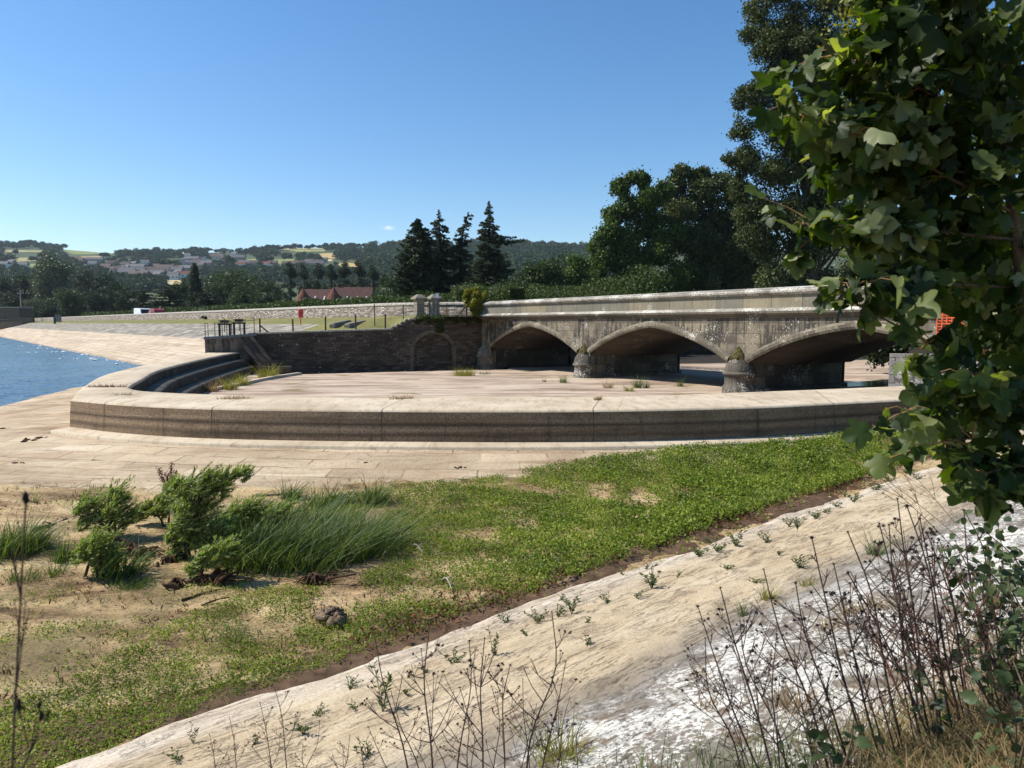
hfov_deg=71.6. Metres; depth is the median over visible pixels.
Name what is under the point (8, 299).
broad tree
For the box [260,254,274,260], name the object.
hill tree
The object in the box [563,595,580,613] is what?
bank weed
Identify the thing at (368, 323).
dam terrace
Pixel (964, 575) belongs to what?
dead stem
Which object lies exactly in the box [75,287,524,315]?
hedge
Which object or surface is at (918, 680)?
dead stem
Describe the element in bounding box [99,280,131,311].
broad tree
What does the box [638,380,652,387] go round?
reed clump
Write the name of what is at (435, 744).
dead stem
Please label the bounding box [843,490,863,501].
bank weed
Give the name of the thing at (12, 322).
retaining wall
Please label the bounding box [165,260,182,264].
hill tree
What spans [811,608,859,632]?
bank tuft
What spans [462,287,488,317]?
leafy shrub
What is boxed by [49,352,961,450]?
spillway weir
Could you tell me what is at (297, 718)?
dead stem
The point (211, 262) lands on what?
village house
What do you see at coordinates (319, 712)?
bank weed
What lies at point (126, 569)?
sedge clump
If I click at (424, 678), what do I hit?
dead stem
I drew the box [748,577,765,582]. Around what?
bank weed
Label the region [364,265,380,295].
pine tree
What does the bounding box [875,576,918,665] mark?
dead stem
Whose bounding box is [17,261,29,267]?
village house
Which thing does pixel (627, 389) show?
reed clump
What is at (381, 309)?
dam wall
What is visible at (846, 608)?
bank tuft
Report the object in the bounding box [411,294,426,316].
gate pier
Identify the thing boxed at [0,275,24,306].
broad tree
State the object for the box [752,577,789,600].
bank tuft
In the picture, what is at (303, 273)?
pine tree
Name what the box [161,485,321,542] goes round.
sedge clump
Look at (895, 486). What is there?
dead stem
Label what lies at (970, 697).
bramble
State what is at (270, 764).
dead stem
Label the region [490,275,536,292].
bush
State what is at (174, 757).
bank weed
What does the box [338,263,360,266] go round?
gold field
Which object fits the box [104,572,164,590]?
grass tuft
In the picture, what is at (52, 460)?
stone apron
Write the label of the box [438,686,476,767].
dead stem
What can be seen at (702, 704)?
bank tuft
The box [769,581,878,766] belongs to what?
dead stem
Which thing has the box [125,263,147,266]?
village house
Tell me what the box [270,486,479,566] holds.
sedge clump
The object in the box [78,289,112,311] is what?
round tree
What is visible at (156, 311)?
red car
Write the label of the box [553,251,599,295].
bush
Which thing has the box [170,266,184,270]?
village house
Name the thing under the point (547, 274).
bush
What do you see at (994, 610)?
dead stem
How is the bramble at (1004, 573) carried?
on the revetment
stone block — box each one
[329,320,351,327]
[344,320,365,327]
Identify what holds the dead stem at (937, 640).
on the revetment
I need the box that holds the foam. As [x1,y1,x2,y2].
[27,345,130,366]
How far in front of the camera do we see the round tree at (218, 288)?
169.72 m
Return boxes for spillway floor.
[203,346,937,397]
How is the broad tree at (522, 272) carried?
on the hills at (248, 256)
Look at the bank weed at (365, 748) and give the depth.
4.13 m
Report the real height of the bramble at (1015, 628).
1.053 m
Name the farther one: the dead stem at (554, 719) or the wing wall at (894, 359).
the wing wall at (894, 359)
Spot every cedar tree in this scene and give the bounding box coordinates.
[127,289,156,313]
[142,285,192,308]
[193,292,224,306]
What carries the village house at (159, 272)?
on the hills at (248, 256)
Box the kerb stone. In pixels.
[208,372,301,390]
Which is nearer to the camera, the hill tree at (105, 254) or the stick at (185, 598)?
the stick at (185, 598)
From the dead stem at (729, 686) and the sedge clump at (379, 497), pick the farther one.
the sedge clump at (379, 497)
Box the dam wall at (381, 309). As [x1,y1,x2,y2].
[35,302,472,320]
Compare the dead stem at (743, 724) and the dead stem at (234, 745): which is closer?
the dead stem at (743, 724)
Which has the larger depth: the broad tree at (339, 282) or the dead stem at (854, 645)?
the broad tree at (339, 282)
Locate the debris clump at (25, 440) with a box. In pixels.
[21,437,39,441]
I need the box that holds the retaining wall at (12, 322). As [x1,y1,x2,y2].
[0,318,34,328]
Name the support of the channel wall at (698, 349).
on the spillway floor
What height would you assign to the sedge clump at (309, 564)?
0.714 m
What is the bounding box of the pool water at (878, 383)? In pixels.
[812,379,887,389]
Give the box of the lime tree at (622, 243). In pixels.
[575,165,704,294]
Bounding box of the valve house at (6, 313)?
[0,307,33,321]
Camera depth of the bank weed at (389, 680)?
4.86 m
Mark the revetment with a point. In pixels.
(632, 663)
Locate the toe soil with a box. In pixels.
[0,481,877,767]
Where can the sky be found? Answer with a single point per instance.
(128, 124)
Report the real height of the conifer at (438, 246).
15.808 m
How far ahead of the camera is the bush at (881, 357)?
43.67 m
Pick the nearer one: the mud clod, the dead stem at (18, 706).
the dead stem at (18, 706)
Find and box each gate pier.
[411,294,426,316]
[427,294,442,316]
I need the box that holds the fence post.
[259,318,267,331]
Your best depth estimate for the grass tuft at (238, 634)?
6.95 m
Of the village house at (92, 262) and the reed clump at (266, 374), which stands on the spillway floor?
the reed clump at (266, 374)
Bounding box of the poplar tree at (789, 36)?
[720,0,862,287]
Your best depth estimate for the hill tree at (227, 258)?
1007.09 m
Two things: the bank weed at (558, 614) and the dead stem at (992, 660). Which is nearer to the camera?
the dead stem at (992, 660)
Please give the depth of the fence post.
46.40 m
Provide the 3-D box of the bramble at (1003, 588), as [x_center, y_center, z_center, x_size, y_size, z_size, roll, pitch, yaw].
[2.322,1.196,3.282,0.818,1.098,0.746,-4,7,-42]
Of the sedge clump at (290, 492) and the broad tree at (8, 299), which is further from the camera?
the broad tree at (8, 299)
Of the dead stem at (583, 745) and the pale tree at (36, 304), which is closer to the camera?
the dead stem at (583, 745)
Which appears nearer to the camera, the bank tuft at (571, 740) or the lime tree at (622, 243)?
the bank tuft at (571, 740)
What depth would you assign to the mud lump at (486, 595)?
7.91 m
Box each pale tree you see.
[22,296,44,317]
[200,269,265,303]
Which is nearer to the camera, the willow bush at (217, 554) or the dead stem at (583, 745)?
the dead stem at (583, 745)
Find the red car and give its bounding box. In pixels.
[148,309,164,312]
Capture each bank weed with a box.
[163,747,182,760]
[187,720,199,742]
[247,734,259,745]
[285,722,311,732]
[312,702,328,715]
[345,674,363,688]
[346,699,357,709]
[352,736,373,756]
[369,660,392,711]
[438,646,465,662]
[485,626,498,654]
[496,610,511,621]
[523,606,548,621]
[555,604,571,616]
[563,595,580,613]
[580,633,591,645]
[599,592,610,602]
[634,589,645,597]
[639,564,660,587]
[690,540,712,556]
[702,535,711,542]
[709,537,729,551]
[719,564,735,568]
[729,530,747,546]
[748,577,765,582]
[758,530,771,542]
[782,516,793,526]
[791,517,806,529]
[791,554,812,567]
[805,509,820,518]
[830,501,842,506]
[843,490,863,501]
[867,481,883,489]
[884,476,900,481]
[912,473,925,479]
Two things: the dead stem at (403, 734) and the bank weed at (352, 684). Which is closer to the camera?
the dead stem at (403, 734)
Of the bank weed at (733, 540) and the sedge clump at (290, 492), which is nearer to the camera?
the bank weed at (733, 540)
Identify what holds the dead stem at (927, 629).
on the revetment
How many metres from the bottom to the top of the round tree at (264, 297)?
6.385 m
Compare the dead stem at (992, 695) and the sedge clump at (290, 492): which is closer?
the dead stem at (992, 695)
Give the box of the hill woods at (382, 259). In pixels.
[0,238,622,290]
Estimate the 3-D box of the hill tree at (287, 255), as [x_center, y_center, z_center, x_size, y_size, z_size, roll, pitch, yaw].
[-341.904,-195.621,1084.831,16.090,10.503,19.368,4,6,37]
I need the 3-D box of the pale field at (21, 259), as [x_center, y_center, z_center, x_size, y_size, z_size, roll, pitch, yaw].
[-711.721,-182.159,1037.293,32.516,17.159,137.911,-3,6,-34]
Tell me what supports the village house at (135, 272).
on the hills at (248, 256)
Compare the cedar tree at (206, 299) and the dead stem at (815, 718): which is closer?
the dead stem at (815, 718)
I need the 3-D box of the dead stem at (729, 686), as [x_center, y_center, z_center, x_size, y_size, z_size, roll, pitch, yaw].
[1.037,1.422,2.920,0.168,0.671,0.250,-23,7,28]
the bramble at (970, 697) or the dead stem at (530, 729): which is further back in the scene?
the dead stem at (530, 729)
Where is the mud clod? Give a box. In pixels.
[315,605,346,628]
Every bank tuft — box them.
[491,690,614,767]
[689,665,711,677]
[689,690,725,712]
[726,594,764,616]
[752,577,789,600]
[758,673,852,717]
[786,568,816,586]
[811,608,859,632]
[828,595,877,615]
[856,518,922,555]
[859,587,915,610]
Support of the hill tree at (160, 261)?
on the hills at (248, 256)
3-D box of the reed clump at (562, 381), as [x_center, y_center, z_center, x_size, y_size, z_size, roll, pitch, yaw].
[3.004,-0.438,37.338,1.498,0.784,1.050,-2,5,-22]
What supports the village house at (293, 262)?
on the hills at (248, 256)
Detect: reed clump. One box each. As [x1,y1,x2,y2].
[199,376,232,391]
[210,372,244,389]
[223,372,253,385]
[244,358,284,377]
[451,368,478,375]
[557,371,569,382]
[595,378,622,387]
[621,386,634,391]
[627,376,648,387]
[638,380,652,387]
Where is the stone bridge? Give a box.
[476,284,999,392]
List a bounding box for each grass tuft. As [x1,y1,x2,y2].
[1,563,60,584]
[35,552,71,577]
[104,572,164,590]
[197,615,268,649]
[511,551,573,573]
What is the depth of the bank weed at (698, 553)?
8.87 m
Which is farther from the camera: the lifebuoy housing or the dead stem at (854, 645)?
the lifebuoy housing
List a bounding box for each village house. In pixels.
[0,260,10,267]
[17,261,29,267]
[85,257,104,262]
[88,260,98,265]
[104,265,125,268]
[109,268,136,272]
[119,266,146,270]
[120,261,130,265]
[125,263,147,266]
[128,270,150,275]
[140,259,149,265]
[140,269,165,273]
[148,266,170,269]
[152,271,163,276]
[154,264,173,266]
[167,271,179,279]
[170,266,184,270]
[177,270,190,277]
[179,264,192,270]
[182,256,199,259]
[185,260,204,264]
[197,262,206,268]
[200,260,213,265]
[210,254,224,259]
[230,255,245,260]
[235,261,246,265]
[238,260,257,264]
[250,260,258,265]
[261,261,272,265]
[268,260,277,265]
[281,260,299,263]
[303,260,323,264]
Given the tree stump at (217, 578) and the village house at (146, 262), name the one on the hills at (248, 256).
the village house at (146, 262)
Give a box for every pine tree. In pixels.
[280,262,297,304]
[297,264,311,294]
[311,262,325,288]
[322,264,338,288]
[336,261,352,286]
[350,260,366,286]
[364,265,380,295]
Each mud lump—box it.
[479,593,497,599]
[540,575,577,588]
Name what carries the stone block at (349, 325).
on the dam terrace at (368, 323)
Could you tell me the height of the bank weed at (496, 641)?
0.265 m
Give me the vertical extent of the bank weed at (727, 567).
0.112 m
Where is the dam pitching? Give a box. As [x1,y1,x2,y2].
[0,323,318,364]
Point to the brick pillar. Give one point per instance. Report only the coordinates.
(984, 351)
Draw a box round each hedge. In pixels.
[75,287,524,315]
[412,264,675,301]
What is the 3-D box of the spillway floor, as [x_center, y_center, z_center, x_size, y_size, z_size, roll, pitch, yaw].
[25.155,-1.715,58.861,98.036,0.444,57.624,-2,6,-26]
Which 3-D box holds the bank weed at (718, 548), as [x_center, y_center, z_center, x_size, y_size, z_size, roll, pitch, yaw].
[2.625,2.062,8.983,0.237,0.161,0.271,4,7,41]
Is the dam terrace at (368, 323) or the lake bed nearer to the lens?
the lake bed
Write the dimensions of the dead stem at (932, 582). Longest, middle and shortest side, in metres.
1.109 x 0.489 x 0.406 m
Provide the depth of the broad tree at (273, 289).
177.82 m
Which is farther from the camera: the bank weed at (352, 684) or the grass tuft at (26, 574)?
the grass tuft at (26, 574)
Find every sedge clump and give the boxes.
[0,505,95,560]
[0,512,73,554]
[42,531,88,563]
[86,528,178,582]
[148,500,353,574]
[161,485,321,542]
[180,487,425,582]
[237,484,384,532]
[266,473,324,500]
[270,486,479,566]
[300,476,369,508]
[351,471,401,506]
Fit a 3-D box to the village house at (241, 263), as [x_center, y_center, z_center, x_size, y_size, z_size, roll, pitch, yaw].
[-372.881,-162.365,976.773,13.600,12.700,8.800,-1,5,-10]
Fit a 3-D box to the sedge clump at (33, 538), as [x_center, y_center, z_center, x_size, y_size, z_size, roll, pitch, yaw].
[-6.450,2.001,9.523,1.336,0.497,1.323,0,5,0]
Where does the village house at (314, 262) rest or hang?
on the hills at (248, 256)
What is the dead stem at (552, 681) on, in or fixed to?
on the revetment
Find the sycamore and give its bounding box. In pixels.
[743,0,1023,526]
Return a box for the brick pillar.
[939,302,988,360]
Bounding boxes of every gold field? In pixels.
[320,253,335,258]
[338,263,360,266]
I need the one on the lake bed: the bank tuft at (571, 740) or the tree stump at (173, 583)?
the tree stump at (173, 583)
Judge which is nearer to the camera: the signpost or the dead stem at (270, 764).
the dead stem at (270, 764)
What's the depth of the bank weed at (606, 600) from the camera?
7.10 m
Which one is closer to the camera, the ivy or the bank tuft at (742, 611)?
the bank tuft at (742, 611)
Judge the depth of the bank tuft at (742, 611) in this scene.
5.87 m
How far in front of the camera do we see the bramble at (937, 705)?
3.00 m
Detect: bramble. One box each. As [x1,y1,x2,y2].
[779,685,884,767]
[885,618,962,748]
[903,510,1022,629]
[932,516,1023,711]
[935,519,1023,638]
[939,518,1023,723]
[959,637,1023,767]
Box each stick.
[181,589,221,600]
[202,597,229,605]
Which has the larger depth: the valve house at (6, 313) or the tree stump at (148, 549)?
the valve house at (6, 313)
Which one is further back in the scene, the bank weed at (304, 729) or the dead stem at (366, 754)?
the bank weed at (304, 729)
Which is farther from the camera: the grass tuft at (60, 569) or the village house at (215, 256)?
the village house at (215, 256)
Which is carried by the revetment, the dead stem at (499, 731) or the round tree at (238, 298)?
the dead stem at (499, 731)
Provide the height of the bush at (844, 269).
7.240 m
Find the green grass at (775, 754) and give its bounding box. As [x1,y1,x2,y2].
[579,673,1023,767]
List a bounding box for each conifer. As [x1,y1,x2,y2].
[186,263,206,306]
[390,218,446,302]
[428,209,456,295]
[445,212,477,295]
[463,201,524,287]
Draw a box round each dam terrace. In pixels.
[34,317,373,324]
[286,316,414,331]
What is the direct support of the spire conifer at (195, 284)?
on the hills at (248, 256)
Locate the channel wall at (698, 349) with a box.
[572,344,917,362]
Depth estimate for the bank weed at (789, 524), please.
10.12 m
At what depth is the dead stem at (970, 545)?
3.46 m
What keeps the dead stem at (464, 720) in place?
on the revetment
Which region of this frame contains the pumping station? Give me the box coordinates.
[296,280,373,306]
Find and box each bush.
[69,523,127,577]
[70,470,143,540]
[129,473,185,526]
[163,461,255,558]
[184,530,246,582]
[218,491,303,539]
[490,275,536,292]
[514,254,569,290]
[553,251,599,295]
[833,257,877,281]
[863,343,910,371]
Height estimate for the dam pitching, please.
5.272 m
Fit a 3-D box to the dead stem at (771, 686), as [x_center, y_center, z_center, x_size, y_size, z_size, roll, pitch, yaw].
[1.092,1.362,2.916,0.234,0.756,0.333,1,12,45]
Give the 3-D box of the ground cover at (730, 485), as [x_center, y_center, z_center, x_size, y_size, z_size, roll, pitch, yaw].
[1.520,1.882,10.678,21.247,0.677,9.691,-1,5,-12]
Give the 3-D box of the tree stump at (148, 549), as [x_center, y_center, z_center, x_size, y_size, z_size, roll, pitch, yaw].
[-4.832,2.191,9.251,0.769,0.205,0.405,0,5,0]
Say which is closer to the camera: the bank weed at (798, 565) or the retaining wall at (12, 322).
the bank weed at (798, 565)
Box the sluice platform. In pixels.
[203,317,291,374]
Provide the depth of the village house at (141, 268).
788.00 m
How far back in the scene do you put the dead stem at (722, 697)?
3.01 m
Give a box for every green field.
[62,250,112,253]
[274,259,294,263]
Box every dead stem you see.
[9,490,51,767]
[198,733,232,767]
[218,717,248,767]
[244,702,279,767]
[272,687,300,767]
[288,720,326,767]
[290,744,321,767]
[330,736,349,767]
[353,736,379,767]
[360,638,422,767]
[363,726,386,767]
[378,692,426,767]
[397,619,464,767]
[406,742,439,767]
[422,709,460,767]
[436,637,524,767]
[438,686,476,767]
[441,640,478,767]
[448,715,485,767]
[463,686,517,767]
[487,663,550,767]
[500,611,580,767]
[505,678,541,767]
[510,704,552,767]
[526,661,576,767]
[534,709,584,767]
[558,697,583,767]
[576,719,599,767]
[680,637,747,767]
[685,604,758,767]
[694,587,776,767]
[698,668,749,767]
[714,709,744,767]
[724,666,788,767]
[735,620,802,767]
[748,632,807,767]
[750,568,838,767]
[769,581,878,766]
[774,634,841,767]
[776,645,831,767]
[780,673,824,767]
[783,535,868,761]
[794,563,914,755]
[804,687,861,767]
[809,597,899,762]
[818,627,886,767]
[830,617,917,765]
[838,432,959,538]
[844,523,955,734]
[845,571,938,754]
[845,602,902,671]
[846,531,914,755]
[850,584,905,709]
[855,550,939,751]
[856,452,951,546]
[856,595,904,710]
[860,498,949,694]
[860,657,902,761]
[866,522,936,752]
[869,655,926,736]
[870,633,936,755]
[871,422,967,538]
[874,569,956,716]
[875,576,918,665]
[877,517,1010,732]
[883,570,952,694]
[884,612,945,713]
[886,583,968,744]
[887,609,964,721]
[903,504,963,743]
[904,542,994,704]
[907,531,998,719]
[911,573,966,728]
[920,554,993,733]
[923,538,968,637]
[924,563,1017,739]
[926,629,971,734]
[936,614,1023,743]
[939,509,1011,658]
[953,602,1020,715]
[955,567,1007,701]
[969,562,1014,663]
[969,578,1023,656]
[975,579,1007,647]
[978,646,1010,751]
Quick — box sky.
[0,0,1023,252]
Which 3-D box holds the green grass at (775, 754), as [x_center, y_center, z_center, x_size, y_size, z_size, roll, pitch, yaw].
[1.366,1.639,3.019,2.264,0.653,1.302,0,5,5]
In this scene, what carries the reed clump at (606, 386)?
on the spillway floor
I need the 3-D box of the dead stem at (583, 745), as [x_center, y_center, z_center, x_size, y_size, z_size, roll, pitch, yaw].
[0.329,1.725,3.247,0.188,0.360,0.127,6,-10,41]
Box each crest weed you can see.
[85,383,127,387]
[216,394,254,398]
[383,394,416,398]
[593,395,601,400]
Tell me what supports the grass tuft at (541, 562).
on the lake bed
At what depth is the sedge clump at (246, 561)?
8.90 m
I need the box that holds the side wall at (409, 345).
[249,318,481,373]
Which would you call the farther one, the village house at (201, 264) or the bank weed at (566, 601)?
the village house at (201, 264)
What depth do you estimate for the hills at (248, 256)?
1131.04 m
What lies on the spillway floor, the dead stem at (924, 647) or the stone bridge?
the stone bridge
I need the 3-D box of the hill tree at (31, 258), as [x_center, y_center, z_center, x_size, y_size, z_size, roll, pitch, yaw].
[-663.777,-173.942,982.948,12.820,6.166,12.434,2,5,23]
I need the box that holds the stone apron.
[0,387,1023,493]
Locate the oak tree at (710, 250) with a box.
[659,161,783,291]
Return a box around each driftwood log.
[32,518,67,530]
[186,575,253,582]
[255,492,284,495]
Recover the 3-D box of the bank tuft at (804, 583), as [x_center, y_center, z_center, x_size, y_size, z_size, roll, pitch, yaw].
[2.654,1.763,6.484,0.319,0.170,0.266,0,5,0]
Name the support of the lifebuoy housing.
on the dam pitching
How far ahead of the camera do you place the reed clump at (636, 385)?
34.42 m
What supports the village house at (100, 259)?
on the hills at (248, 256)
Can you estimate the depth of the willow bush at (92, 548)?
8.41 m
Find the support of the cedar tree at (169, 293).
on the hills at (248, 256)
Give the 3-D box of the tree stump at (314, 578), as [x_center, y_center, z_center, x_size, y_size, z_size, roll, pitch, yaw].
[-2.205,2.297,8.378,0.787,0.211,0.379,0,5,0]
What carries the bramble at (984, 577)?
on the revetment
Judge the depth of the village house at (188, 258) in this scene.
1090.67 m
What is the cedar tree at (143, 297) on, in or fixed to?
on the hills at (248, 256)
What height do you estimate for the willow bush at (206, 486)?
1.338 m
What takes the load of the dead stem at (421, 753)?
on the revetment
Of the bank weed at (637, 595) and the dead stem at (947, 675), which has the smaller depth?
the dead stem at (947, 675)
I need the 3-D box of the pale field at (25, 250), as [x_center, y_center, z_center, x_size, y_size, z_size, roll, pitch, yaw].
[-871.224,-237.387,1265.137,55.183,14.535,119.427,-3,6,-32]
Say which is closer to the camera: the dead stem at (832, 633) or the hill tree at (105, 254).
the dead stem at (832, 633)
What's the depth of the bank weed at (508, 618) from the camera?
6.96 m
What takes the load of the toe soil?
on the lake bed
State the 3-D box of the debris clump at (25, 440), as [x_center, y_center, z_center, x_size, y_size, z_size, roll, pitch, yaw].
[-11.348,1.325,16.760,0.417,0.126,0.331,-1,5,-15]
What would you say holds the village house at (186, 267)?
on the hills at (248, 256)
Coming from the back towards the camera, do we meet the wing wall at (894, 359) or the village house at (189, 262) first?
the village house at (189, 262)
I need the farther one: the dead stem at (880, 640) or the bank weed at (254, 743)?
the bank weed at (254, 743)
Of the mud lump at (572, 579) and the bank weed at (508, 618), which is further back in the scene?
the mud lump at (572, 579)
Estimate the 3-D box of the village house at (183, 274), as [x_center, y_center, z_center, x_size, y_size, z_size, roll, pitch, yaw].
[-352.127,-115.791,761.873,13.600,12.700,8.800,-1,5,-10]
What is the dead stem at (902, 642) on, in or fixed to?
on the revetment
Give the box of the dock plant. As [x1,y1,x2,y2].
[155,462,178,485]
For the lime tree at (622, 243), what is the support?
on the hills at (248, 256)
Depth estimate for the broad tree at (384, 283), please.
147.74 m
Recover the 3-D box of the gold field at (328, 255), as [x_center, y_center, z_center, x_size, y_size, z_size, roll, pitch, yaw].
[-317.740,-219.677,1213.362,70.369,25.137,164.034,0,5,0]
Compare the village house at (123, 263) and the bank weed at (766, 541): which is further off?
the village house at (123, 263)
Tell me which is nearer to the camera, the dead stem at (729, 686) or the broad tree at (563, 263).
the dead stem at (729, 686)
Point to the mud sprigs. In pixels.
(90, 486)
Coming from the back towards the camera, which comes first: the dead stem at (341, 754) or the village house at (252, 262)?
the village house at (252, 262)
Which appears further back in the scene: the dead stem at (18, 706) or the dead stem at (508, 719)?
the dead stem at (508, 719)
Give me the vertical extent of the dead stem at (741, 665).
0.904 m
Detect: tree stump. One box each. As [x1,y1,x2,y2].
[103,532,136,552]
[121,542,166,560]
[155,554,190,566]
[160,577,189,589]
[184,564,241,586]
[293,569,355,586]
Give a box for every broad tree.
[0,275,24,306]
[0,291,29,306]
[3,272,42,306]
[70,269,101,312]
[89,271,119,310]
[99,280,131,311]
[112,286,141,310]
[173,278,188,305]
[252,278,284,303]
[303,278,321,288]
[335,278,343,286]
[353,276,378,300]
[374,272,402,300]
[508,257,538,279]
[556,250,584,283]
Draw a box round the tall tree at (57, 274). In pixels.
[27,250,81,314]
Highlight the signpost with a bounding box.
[436,292,438,314]
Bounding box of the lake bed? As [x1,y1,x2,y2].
[0,386,1023,754]
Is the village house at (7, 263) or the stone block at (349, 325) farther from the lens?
the village house at (7, 263)
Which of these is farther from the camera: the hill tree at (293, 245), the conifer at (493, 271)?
the hill tree at (293, 245)
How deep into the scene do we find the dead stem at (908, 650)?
3.36 m
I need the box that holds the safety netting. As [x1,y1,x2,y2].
[936,313,967,333]
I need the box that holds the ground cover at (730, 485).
[0,429,949,767]
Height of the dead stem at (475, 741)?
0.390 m
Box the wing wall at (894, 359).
[888,353,1010,386]
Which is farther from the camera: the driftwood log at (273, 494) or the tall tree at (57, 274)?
the tall tree at (57, 274)
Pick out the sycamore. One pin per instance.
(913, 153)
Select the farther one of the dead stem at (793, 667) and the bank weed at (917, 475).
the bank weed at (917, 475)
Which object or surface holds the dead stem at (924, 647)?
on the revetment
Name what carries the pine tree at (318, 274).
on the hills at (248, 256)
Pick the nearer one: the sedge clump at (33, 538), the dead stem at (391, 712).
the dead stem at (391, 712)
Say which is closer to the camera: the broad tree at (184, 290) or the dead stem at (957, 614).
the dead stem at (957, 614)
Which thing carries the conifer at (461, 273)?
on the hills at (248, 256)
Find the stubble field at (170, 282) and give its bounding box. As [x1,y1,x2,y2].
[167,280,180,284]
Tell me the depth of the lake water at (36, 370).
47.30 m
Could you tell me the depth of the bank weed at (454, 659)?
5.78 m
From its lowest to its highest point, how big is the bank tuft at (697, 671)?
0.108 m
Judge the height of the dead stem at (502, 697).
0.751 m
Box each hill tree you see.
[27,256,37,260]
[98,252,111,256]
[155,259,167,263]
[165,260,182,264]
[221,255,236,261]
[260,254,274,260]
[281,253,292,258]
[283,244,291,248]
[291,243,297,248]
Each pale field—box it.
[5,250,41,251]
[14,257,35,261]
[282,248,324,251]
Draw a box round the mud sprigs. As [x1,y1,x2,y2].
[0,475,479,725]
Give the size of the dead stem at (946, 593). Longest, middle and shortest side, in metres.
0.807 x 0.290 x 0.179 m
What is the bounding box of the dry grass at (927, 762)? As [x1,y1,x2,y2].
[758,600,1023,767]
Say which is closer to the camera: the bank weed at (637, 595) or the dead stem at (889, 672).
the dead stem at (889, 672)
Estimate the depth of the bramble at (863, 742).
2.78 m
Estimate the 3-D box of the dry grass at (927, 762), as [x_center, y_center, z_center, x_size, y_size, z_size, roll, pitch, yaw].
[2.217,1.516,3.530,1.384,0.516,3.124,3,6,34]
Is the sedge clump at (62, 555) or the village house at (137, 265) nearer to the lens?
the sedge clump at (62, 555)
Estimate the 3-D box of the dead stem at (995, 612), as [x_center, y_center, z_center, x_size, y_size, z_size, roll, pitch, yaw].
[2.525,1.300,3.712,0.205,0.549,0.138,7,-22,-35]
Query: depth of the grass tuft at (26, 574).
8.46 m
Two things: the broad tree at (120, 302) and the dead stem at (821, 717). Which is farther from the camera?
the broad tree at (120, 302)
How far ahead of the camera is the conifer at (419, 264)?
91.83 m
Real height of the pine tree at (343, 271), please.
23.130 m
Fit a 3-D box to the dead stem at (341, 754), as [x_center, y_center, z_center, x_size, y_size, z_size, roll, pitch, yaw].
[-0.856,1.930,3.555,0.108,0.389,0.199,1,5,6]
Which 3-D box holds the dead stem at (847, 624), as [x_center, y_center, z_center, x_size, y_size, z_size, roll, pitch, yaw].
[1.420,1.221,2.966,0.378,0.985,0.456,-16,6,8]
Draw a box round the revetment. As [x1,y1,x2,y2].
[56,441,1023,767]
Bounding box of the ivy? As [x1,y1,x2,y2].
[415,313,481,332]
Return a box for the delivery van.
[134,308,149,313]
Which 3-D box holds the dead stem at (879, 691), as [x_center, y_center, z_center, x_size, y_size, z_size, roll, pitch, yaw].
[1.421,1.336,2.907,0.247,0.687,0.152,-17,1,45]
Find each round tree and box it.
[35,300,59,317]
[42,286,86,316]
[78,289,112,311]
[201,279,229,304]
[225,283,263,304]
[251,294,279,307]
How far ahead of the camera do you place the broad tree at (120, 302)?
207.73 m
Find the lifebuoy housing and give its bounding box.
[298,309,302,324]
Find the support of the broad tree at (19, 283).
on the hills at (248, 256)
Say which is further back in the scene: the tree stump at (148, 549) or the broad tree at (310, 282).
the broad tree at (310, 282)
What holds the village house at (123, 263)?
on the hills at (248, 256)
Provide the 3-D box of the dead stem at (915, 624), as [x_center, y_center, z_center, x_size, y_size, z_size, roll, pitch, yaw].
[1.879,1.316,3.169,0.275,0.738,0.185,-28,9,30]
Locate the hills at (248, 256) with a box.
[0,246,847,308]
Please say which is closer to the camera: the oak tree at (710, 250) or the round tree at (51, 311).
the oak tree at (710, 250)
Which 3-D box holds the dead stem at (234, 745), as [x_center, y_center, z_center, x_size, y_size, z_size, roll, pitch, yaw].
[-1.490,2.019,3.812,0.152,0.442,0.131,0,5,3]
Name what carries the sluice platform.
on the spillway weir
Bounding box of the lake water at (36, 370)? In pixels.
[0,337,142,405]
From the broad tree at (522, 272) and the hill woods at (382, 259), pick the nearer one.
the broad tree at (522, 272)
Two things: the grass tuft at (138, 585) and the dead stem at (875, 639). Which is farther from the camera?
the grass tuft at (138, 585)
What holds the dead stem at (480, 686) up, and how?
on the revetment
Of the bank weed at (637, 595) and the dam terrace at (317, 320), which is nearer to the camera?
the bank weed at (637, 595)
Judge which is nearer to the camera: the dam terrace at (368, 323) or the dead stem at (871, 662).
the dead stem at (871, 662)
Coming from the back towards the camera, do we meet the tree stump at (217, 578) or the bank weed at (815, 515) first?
the bank weed at (815, 515)
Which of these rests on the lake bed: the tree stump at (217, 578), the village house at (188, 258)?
the tree stump at (217, 578)
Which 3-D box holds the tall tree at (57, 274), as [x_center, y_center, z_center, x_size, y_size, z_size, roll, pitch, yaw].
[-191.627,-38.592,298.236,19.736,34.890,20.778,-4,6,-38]

